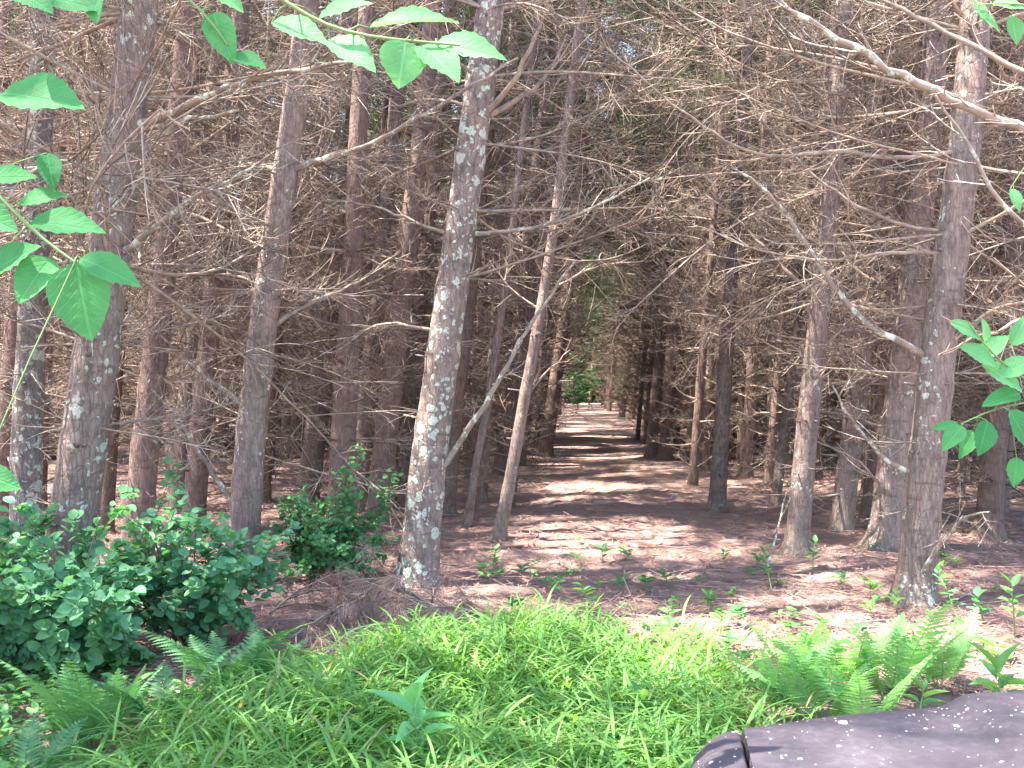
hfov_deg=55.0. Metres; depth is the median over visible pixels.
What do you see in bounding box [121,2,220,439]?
pine tree
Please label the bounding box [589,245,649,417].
pine tree
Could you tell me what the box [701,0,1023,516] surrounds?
pine tree
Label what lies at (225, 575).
leafy shrub
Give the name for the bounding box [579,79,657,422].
pine tree
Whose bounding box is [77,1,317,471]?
pine tree
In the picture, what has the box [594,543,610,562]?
seedling
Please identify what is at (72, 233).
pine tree
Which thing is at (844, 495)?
pine tree
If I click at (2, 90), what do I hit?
pine tree
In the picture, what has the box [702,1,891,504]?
pine tree
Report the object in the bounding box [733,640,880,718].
fern
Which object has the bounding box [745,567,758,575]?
seedling
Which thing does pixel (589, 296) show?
pine tree
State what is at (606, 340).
pine tree
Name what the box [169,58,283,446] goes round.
pine tree
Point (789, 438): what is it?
pine tree
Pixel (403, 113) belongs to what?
pine tree
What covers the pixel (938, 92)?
pine tree
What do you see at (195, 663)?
fern
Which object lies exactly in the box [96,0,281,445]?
pine tree
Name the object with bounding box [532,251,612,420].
pine tree
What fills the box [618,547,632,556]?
seedling
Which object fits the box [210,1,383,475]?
pine tree
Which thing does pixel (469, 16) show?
pine tree
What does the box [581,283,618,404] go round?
pine tree
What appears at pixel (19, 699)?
ground cover
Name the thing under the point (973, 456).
pine tree
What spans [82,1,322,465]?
pine tree
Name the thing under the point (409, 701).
leafy weed
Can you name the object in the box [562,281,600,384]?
pine tree
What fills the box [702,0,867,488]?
pine tree
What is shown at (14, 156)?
pine tree
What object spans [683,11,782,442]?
pine tree
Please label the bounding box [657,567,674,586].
seedling
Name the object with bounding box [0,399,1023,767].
ground
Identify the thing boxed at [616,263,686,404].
pine tree
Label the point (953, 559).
seedling
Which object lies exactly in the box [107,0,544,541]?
pine tree
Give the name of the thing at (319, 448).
pine tree
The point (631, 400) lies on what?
pine tree
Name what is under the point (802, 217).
pine tree
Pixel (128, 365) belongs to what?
pine tree
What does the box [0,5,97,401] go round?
pine tree
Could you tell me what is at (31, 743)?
fern
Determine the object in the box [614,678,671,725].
leafy weed
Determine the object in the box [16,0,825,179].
sky
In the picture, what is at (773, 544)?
dead stick
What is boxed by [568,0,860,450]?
pine tree
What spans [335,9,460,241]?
pine tree
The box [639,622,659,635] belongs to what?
seedling
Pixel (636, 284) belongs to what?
pine tree
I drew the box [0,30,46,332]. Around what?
pine tree
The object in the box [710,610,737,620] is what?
seedling
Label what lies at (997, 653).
seedling
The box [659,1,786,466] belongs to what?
pine tree
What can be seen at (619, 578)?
seedling
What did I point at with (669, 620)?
seedling
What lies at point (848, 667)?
fern
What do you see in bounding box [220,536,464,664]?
fallen branch
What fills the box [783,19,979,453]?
pine tree
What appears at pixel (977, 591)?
leafy weed
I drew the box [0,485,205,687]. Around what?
leafy shrub
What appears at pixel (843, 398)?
pine tree
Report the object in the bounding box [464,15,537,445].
pine tree
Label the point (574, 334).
pine tree
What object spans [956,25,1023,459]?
pine tree
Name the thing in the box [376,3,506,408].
pine tree
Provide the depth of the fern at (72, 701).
4.20 m
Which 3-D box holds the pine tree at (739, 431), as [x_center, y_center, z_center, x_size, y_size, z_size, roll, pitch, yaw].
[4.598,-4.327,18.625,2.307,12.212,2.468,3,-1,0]
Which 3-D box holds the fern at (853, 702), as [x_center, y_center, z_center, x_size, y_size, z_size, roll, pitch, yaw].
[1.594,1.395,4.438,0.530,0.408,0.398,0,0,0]
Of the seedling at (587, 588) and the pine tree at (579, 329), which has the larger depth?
the pine tree at (579, 329)
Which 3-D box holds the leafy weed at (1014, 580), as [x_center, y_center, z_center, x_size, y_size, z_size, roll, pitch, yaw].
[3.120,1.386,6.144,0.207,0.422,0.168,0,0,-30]
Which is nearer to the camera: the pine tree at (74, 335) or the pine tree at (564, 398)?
the pine tree at (74, 335)
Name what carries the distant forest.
on the ground at (596, 441)
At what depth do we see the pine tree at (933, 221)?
16.70 m
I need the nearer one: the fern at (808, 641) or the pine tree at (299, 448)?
the fern at (808, 641)
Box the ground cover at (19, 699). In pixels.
[0,567,854,767]
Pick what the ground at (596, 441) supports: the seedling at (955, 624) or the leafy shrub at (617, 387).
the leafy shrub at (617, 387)
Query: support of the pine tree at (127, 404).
on the ground at (596, 441)
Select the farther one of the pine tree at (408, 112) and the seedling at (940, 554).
the pine tree at (408, 112)
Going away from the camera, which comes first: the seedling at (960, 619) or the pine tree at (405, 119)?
the seedling at (960, 619)
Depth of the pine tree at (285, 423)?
20.98 m
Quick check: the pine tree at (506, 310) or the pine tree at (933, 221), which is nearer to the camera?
the pine tree at (933, 221)
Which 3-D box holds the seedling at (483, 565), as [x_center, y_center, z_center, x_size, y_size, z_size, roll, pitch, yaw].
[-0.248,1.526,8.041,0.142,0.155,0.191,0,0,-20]
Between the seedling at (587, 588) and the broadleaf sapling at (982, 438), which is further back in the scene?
the seedling at (587, 588)
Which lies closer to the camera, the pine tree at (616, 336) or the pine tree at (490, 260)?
the pine tree at (490, 260)
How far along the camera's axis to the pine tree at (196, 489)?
10.33 m
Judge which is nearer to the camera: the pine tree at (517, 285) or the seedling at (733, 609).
the seedling at (733, 609)
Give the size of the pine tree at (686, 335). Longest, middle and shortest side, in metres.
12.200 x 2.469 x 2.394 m
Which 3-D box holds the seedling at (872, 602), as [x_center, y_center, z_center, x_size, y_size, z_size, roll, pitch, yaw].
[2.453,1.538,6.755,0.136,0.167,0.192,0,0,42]
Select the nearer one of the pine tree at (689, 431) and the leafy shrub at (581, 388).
the pine tree at (689, 431)
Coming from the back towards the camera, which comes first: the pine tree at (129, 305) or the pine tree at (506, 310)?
the pine tree at (506, 310)
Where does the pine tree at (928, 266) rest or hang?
on the ground at (596, 441)
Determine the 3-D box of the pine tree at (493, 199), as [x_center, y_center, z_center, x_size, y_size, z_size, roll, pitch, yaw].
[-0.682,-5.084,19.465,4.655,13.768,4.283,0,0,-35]
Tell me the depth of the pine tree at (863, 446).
17.98 m
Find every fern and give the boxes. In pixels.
[0,652,161,753]
[11,708,101,767]
[66,642,244,729]
[133,626,296,701]
[209,624,307,674]
[715,634,840,715]
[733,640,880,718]
[735,611,853,675]
[766,609,937,691]
[797,650,931,714]
[845,597,966,701]
[891,607,981,689]
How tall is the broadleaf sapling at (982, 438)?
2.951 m
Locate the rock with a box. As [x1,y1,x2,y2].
[691,691,1023,767]
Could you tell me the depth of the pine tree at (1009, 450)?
11.13 m
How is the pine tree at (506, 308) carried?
on the ground at (596, 441)
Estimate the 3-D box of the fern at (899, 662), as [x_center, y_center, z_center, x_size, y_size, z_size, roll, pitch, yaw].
[1.906,1.289,4.808,0.554,0.589,0.438,0,0,12]
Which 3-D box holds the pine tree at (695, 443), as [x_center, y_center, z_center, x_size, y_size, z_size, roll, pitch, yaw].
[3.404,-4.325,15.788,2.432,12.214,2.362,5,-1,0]
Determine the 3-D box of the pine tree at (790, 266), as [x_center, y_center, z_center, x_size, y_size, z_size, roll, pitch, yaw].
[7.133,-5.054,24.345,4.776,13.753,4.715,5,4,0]
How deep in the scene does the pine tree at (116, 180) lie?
6.04 m
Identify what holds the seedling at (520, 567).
on the ground at (596, 441)
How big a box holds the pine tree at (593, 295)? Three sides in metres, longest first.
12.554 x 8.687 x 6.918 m
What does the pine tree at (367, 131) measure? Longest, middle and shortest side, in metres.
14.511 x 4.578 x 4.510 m
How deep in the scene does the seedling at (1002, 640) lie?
5.69 m
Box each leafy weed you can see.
[367,668,458,764]
[486,544,500,572]
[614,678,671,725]
[701,588,719,611]
[757,543,776,589]
[803,535,821,568]
[901,672,948,708]
[933,560,963,620]
[966,586,990,624]
[967,641,1023,691]
[999,572,1023,637]
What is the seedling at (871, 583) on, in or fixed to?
on the ground at (596, 441)
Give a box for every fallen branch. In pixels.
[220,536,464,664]
[269,556,380,614]
[323,622,404,654]
[337,562,496,639]
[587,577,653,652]
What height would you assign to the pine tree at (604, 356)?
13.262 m
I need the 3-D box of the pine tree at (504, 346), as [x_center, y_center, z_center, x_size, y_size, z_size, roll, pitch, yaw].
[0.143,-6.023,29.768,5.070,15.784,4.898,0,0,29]
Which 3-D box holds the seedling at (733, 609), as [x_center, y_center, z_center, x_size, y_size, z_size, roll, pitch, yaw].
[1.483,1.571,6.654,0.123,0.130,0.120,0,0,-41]
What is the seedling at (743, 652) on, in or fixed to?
on the ground at (596, 441)
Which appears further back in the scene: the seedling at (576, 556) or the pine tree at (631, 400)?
the pine tree at (631, 400)
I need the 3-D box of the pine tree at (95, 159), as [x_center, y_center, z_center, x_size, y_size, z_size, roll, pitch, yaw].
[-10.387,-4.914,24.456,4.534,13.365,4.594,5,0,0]
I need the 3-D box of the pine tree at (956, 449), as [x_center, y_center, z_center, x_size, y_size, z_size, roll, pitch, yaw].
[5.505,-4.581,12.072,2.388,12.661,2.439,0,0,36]
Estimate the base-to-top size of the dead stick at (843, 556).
0.076 m
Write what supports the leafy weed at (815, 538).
on the ground at (596, 441)
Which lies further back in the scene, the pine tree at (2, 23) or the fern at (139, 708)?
the pine tree at (2, 23)
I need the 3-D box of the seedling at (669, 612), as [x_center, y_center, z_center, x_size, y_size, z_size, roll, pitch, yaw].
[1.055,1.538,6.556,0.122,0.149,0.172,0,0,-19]
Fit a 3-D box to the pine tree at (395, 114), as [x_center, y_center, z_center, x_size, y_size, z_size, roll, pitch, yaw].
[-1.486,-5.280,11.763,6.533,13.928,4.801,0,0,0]
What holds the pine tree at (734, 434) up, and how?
on the ground at (596, 441)
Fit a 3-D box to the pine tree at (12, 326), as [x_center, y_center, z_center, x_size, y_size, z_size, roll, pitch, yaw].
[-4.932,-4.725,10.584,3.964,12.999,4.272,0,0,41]
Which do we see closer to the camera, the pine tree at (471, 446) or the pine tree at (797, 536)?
the pine tree at (797, 536)
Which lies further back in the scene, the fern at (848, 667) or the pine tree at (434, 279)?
the pine tree at (434, 279)
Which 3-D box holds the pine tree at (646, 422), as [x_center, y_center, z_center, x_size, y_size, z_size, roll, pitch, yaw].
[4.036,-4.709,26.160,9.117,12.981,7.130,5,1,0]
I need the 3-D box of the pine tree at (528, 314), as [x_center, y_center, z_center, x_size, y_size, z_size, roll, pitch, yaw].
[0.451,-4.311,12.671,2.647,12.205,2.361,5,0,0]
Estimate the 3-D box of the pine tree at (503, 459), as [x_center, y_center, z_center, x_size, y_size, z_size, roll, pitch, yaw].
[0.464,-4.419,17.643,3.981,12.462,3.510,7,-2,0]
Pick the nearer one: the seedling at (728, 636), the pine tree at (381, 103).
the seedling at (728, 636)
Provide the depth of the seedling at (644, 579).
7.74 m
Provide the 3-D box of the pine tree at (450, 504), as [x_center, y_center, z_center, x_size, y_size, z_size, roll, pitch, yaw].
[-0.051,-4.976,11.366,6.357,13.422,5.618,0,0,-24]
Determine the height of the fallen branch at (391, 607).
0.585 m
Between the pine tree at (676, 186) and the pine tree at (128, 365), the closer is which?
the pine tree at (128, 365)
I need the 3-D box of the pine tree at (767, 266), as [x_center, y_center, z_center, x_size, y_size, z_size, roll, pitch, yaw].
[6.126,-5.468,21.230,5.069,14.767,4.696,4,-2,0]
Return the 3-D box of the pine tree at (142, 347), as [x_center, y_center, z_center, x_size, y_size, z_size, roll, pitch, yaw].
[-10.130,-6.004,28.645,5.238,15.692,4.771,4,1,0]
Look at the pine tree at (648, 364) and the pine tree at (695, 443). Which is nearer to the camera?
the pine tree at (695, 443)
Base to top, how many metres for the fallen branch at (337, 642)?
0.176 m
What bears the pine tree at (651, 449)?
on the ground at (596, 441)
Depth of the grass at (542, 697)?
4.27 m
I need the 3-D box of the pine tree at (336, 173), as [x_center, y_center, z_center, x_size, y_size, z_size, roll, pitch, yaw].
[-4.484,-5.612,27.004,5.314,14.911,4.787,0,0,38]
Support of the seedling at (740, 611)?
on the ground at (596, 441)
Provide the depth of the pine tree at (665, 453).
20.60 m
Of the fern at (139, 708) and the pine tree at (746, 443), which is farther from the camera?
the pine tree at (746, 443)
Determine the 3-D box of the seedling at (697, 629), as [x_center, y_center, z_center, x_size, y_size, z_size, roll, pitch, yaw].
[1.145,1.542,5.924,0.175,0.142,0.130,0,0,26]
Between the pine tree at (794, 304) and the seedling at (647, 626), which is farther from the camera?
the pine tree at (794, 304)
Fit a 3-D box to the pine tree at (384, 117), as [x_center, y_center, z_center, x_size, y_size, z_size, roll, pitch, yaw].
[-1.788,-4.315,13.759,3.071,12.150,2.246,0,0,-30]
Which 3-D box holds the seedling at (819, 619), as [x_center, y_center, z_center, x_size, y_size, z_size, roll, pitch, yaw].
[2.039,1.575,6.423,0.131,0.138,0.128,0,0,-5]
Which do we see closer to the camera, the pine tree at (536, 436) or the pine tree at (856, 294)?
the pine tree at (856, 294)
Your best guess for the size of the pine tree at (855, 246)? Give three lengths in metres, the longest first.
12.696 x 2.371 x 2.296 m
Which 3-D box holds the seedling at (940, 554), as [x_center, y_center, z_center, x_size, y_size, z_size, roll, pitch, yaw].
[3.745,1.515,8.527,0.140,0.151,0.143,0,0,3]
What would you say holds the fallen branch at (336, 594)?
on the ground at (596, 441)
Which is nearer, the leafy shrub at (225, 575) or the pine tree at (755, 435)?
the leafy shrub at (225, 575)
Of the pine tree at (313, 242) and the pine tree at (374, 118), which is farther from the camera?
the pine tree at (374, 118)
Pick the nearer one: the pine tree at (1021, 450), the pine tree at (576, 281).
the pine tree at (1021, 450)
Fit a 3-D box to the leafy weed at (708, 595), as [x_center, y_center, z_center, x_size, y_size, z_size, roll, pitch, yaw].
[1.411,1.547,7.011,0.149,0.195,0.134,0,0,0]
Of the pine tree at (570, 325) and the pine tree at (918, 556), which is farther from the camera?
the pine tree at (570, 325)
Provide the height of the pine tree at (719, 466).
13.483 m
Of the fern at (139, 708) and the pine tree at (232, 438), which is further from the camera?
the pine tree at (232, 438)
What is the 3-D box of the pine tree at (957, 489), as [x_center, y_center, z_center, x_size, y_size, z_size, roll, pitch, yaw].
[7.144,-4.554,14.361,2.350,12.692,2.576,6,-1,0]
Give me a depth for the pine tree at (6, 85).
19.25 m
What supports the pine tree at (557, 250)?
on the ground at (596, 441)
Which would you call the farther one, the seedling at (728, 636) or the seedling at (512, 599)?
the seedling at (512, 599)
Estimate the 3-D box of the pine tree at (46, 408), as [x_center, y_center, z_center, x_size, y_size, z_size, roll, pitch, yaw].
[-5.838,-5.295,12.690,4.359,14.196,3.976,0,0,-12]
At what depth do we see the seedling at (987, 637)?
5.83 m
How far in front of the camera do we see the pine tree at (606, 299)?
45.34 m
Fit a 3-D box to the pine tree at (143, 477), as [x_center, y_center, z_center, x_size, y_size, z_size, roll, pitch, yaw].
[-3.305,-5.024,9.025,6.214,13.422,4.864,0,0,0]
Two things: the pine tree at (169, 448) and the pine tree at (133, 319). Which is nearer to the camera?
the pine tree at (169, 448)
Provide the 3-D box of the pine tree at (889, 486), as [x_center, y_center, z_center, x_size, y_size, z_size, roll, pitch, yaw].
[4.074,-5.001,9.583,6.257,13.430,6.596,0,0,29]
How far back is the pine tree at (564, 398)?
27.82 m
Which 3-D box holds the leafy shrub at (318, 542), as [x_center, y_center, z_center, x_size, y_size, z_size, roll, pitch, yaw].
[-1.419,1.050,7.832,1.096,1.191,1.088,0,0,-41]
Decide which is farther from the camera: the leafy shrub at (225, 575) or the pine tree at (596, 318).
the pine tree at (596, 318)
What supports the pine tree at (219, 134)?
on the ground at (596, 441)
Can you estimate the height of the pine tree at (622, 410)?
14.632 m
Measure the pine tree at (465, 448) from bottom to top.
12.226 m
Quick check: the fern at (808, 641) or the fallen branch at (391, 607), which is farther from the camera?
the fallen branch at (391, 607)
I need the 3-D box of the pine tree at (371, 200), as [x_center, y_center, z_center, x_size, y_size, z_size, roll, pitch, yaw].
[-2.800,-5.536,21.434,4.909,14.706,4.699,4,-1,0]
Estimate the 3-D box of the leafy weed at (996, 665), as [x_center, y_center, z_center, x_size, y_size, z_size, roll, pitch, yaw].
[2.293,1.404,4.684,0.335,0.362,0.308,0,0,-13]
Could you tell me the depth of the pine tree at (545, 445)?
21.73 m
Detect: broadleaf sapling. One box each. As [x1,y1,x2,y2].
[0,0,506,491]
[933,0,1023,486]
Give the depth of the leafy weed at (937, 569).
6.45 m
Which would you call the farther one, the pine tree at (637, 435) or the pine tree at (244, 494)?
the pine tree at (637, 435)
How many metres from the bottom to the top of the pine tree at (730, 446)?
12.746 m
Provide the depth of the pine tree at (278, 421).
26.40 m
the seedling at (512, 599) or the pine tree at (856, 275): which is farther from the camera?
the pine tree at (856, 275)
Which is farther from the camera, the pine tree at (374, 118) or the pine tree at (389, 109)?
the pine tree at (374, 118)
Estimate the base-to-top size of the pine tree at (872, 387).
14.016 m
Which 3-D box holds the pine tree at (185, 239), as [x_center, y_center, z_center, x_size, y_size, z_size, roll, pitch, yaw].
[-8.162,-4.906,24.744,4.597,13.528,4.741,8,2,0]
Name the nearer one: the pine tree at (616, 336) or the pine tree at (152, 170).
the pine tree at (152, 170)
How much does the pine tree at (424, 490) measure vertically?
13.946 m
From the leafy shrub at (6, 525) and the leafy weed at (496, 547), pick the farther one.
the leafy weed at (496, 547)
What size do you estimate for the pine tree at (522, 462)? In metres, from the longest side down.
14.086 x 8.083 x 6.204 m
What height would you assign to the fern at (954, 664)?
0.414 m
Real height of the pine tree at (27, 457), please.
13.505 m
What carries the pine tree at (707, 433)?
on the ground at (596, 441)
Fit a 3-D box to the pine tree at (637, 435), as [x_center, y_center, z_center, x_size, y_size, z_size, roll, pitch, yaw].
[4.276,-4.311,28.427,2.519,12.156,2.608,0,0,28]
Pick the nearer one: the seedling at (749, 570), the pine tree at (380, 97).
the seedling at (749, 570)
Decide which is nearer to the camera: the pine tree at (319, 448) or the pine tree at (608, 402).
the pine tree at (319, 448)
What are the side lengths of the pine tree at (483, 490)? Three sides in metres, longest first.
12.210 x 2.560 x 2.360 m
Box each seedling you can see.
[475,562,492,570]
[503,596,526,609]
[510,563,529,582]
[567,551,583,565]
[572,582,595,601]
[584,595,600,610]
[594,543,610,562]
[608,574,629,585]
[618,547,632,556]
[637,575,655,594]
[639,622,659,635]
[648,615,668,624]
[653,616,683,632]
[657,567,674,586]
[659,606,680,615]
[688,626,713,641]
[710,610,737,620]
[718,549,730,558]
[718,633,737,655]
[723,607,741,613]
[727,603,749,619]
[729,649,759,661]
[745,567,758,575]
[748,553,763,566]
[754,618,768,626]
[774,576,785,586]
[813,613,832,622]
[832,571,850,590]
[847,622,868,632]
[858,577,884,589]
[859,595,882,619]
[884,588,904,612]
[939,551,951,560]
[945,554,959,562]
[949,620,978,633]
[953,617,970,622]
[971,633,994,647]
[977,635,1013,651]
[986,646,1014,658]
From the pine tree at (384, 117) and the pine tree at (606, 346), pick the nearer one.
the pine tree at (384, 117)
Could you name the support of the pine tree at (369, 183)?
on the ground at (596, 441)
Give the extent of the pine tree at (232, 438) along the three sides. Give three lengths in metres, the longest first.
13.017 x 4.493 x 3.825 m
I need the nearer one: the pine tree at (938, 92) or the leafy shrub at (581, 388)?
the pine tree at (938, 92)
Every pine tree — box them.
[0,0,95,431]
[0,0,104,381]
[0,0,163,459]
[0,0,240,527]
[0,0,372,536]
[0,0,372,562]
[0,0,407,555]
[0,0,431,533]
[0,0,463,582]
[0,1,215,508]
[0,1,237,482]
[0,4,99,380]
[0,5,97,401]
[0,6,103,356]
[0,9,71,339]
[0,9,150,439]
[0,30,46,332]
[0,51,265,461]
[0,138,177,452]
[1,0,226,455]
[1,106,95,324]
[2,0,184,456]
[19,0,397,503]
[24,0,377,513]
[34,0,517,582]
[53,1,338,468]
[58,0,181,445]
[59,0,662,510]
[59,21,171,425]
[59,41,169,432]
[60,12,341,486]
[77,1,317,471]
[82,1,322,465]
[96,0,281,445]
[102,39,167,435]
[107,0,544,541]
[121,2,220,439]
[127,8,263,436]
[132,0,345,457]
[139,6,507,507]
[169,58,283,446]
[172,0,405,454]
[175,3,317,452]
[198,0,763,517]
[203,0,383,458]
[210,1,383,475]
[217,1,437,485]
[228,0,645,522]
[239,9,342,440]
[244,0,420,452]
[245,0,627,500]
[267,0,388,448]
[270,46,344,399]
[284,0,769,593]
[286,0,485,454]
[287,1,522,469]
[288,0,667,449]
[291,0,446,471]
[294,22,512,458]
[295,0,468,453]
[295,3,429,444]
[299,0,444,441]
[312,1,450,435]
[316,9,406,223]
[325,18,457,424]
[326,0,460,476]
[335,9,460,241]
[342,33,407,260]
[344,0,689,433]
[365,0,559,465]
[369,22,457,361]
[371,25,417,226]
[373,4,677,438]
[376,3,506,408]
[377,2,695,432]
[397,0,760,465]
[412,1,560,456]
[424,0,583,501]
[430,0,547,467]
[430,2,547,431]
[431,0,641,475]
[432,4,551,478]
[437,0,603,507]
[437,0,709,440]
[456,0,621,527]
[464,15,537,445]
[483,0,668,542]
[483,42,590,436]
[485,119,585,423]
[487,0,1005,512]
[489,3,561,437]
[494,0,688,456]
[494,236,602,420]
[510,12,588,447]
[518,8,779,443]
[530,123,641,420]
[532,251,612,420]
[538,253,614,414]
[552,232,617,388]
[555,0,1023,551]
[557,0,888,463]
[562,240,611,384]
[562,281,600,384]
[564,289,598,388]
[566,0,847,460]
[566,24,769,432]
[567,0,861,427]
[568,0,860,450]
[571,0,1023,557]
[571,272,636,410]
[572,254,634,411]
[572,285,627,408]
[573,0,755,457]
[573,3,775,417]
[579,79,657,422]
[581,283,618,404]
[585,288,630,404]
[586,1,884,478]
[588,0,1023,612]
[588,171,648,416]
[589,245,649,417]
[590,261,650,409]
[592,119,754,432]
[592,244,648,419]
[596,281,628,406]
[609,83,659,439]
[614,34,700,426]
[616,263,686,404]
[620,26,711,440]
[639,0,783,471]
[639,30,719,432]
[641,0,785,485]
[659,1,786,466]
[665,0,858,472]
[672,0,1023,533]
[682,1,872,458]
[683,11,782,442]
[686,0,1008,498]
[686,1,821,469]
[687,125,774,437]
[688,0,1023,542]
[688,3,852,453]
[697,0,868,467]
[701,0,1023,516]
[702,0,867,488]
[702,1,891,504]
[713,8,778,450]
[721,2,871,431]
[756,0,1023,358]
[763,7,865,448]
[765,11,974,471]
[770,3,873,480]
[770,62,871,445]
[781,2,1007,462]
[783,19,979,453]
[785,1,884,460]
[790,17,861,434]
[794,4,956,432]
[809,0,987,457]
[844,6,1023,511]
[848,48,1019,421]
[851,13,972,457]
[852,8,1009,489]
[928,15,1023,472]
[929,10,1008,495]
[930,1,1023,514]
[945,8,1023,481]
[946,47,1023,394]
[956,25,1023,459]
[961,35,1023,457]
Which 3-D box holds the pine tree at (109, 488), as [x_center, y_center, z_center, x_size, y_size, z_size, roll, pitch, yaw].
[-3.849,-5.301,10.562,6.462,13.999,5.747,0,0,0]
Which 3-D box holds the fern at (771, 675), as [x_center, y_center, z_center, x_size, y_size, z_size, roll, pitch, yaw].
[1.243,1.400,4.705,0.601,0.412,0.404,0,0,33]
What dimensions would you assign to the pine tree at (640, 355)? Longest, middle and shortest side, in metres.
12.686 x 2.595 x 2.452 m
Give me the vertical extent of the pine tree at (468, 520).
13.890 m
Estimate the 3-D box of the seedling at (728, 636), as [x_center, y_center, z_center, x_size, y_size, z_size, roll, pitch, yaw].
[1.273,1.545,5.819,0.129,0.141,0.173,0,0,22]
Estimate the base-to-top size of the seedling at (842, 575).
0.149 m
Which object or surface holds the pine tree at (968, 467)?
on the ground at (596, 441)
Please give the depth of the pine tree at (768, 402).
17.66 m
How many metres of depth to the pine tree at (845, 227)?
21.28 m
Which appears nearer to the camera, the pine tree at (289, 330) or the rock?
the rock
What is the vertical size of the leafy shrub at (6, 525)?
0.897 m
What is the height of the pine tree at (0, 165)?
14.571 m
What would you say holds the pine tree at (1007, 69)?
on the ground at (596, 441)
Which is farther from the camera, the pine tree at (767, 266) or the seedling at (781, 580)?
the pine tree at (767, 266)
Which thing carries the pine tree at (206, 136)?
on the ground at (596, 441)
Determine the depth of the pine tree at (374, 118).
30.62 m
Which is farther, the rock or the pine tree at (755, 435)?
the pine tree at (755, 435)
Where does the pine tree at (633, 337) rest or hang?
on the ground at (596, 441)
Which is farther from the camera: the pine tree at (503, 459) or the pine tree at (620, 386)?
the pine tree at (620, 386)
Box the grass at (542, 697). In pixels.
[0,584,835,767]
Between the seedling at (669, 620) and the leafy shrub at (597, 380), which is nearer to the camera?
the seedling at (669, 620)
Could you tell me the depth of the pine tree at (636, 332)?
30.25 m
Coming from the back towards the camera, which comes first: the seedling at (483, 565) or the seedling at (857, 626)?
the seedling at (483, 565)
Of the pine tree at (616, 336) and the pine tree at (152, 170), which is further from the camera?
the pine tree at (616, 336)
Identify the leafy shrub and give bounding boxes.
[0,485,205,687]
[0,506,45,577]
[109,456,300,650]
[257,441,403,586]
[562,350,601,409]
[585,351,618,401]
[597,377,645,401]
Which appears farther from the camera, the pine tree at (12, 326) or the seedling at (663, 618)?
the pine tree at (12, 326)
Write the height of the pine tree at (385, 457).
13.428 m
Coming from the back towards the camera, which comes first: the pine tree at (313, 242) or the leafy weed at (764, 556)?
the pine tree at (313, 242)
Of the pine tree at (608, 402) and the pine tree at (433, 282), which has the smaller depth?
the pine tree at (433, 282)
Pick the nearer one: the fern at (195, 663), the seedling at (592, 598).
the fern at (195, 663)
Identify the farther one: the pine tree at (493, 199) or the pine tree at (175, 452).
the pine tree at (493, 199)
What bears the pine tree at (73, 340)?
on the ground at (596, 441)
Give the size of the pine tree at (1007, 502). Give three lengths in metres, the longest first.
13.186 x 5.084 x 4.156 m
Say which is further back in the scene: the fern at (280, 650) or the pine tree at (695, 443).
the pine tree at (695, 443)
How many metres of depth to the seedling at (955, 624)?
6.02 m
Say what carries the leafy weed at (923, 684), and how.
on the ground at (596, 441)
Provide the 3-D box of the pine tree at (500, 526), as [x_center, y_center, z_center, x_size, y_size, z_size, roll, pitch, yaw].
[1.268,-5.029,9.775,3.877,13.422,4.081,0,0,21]
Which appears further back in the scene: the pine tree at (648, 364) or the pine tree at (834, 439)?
the pine tree at (648, 364)
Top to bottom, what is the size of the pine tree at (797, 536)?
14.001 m
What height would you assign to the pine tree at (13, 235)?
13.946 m
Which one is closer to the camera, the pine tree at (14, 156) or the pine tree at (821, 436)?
the pine tree at (821, 436)
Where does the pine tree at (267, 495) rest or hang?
on the ground at (596, 441)
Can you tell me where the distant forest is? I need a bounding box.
[1,36,974,426]
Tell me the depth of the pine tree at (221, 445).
21.41 m
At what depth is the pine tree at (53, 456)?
20.98 m
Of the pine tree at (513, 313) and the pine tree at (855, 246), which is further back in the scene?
the pine tree at (513, 313)
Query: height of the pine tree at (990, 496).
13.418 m
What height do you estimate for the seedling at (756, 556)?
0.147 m
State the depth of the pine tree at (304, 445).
15.61 m
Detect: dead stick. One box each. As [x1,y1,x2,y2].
[762,481,796,574]
[825,554,862,558]
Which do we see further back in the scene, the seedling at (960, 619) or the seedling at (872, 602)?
the seedling at (872, 602)
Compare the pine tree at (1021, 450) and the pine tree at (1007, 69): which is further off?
the pine tree at (1021, 450)
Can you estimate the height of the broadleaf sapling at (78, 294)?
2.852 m
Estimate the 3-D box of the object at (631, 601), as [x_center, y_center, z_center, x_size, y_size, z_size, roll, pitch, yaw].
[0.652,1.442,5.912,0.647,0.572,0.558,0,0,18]
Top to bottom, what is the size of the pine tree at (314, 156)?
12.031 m
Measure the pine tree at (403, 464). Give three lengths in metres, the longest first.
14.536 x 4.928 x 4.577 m

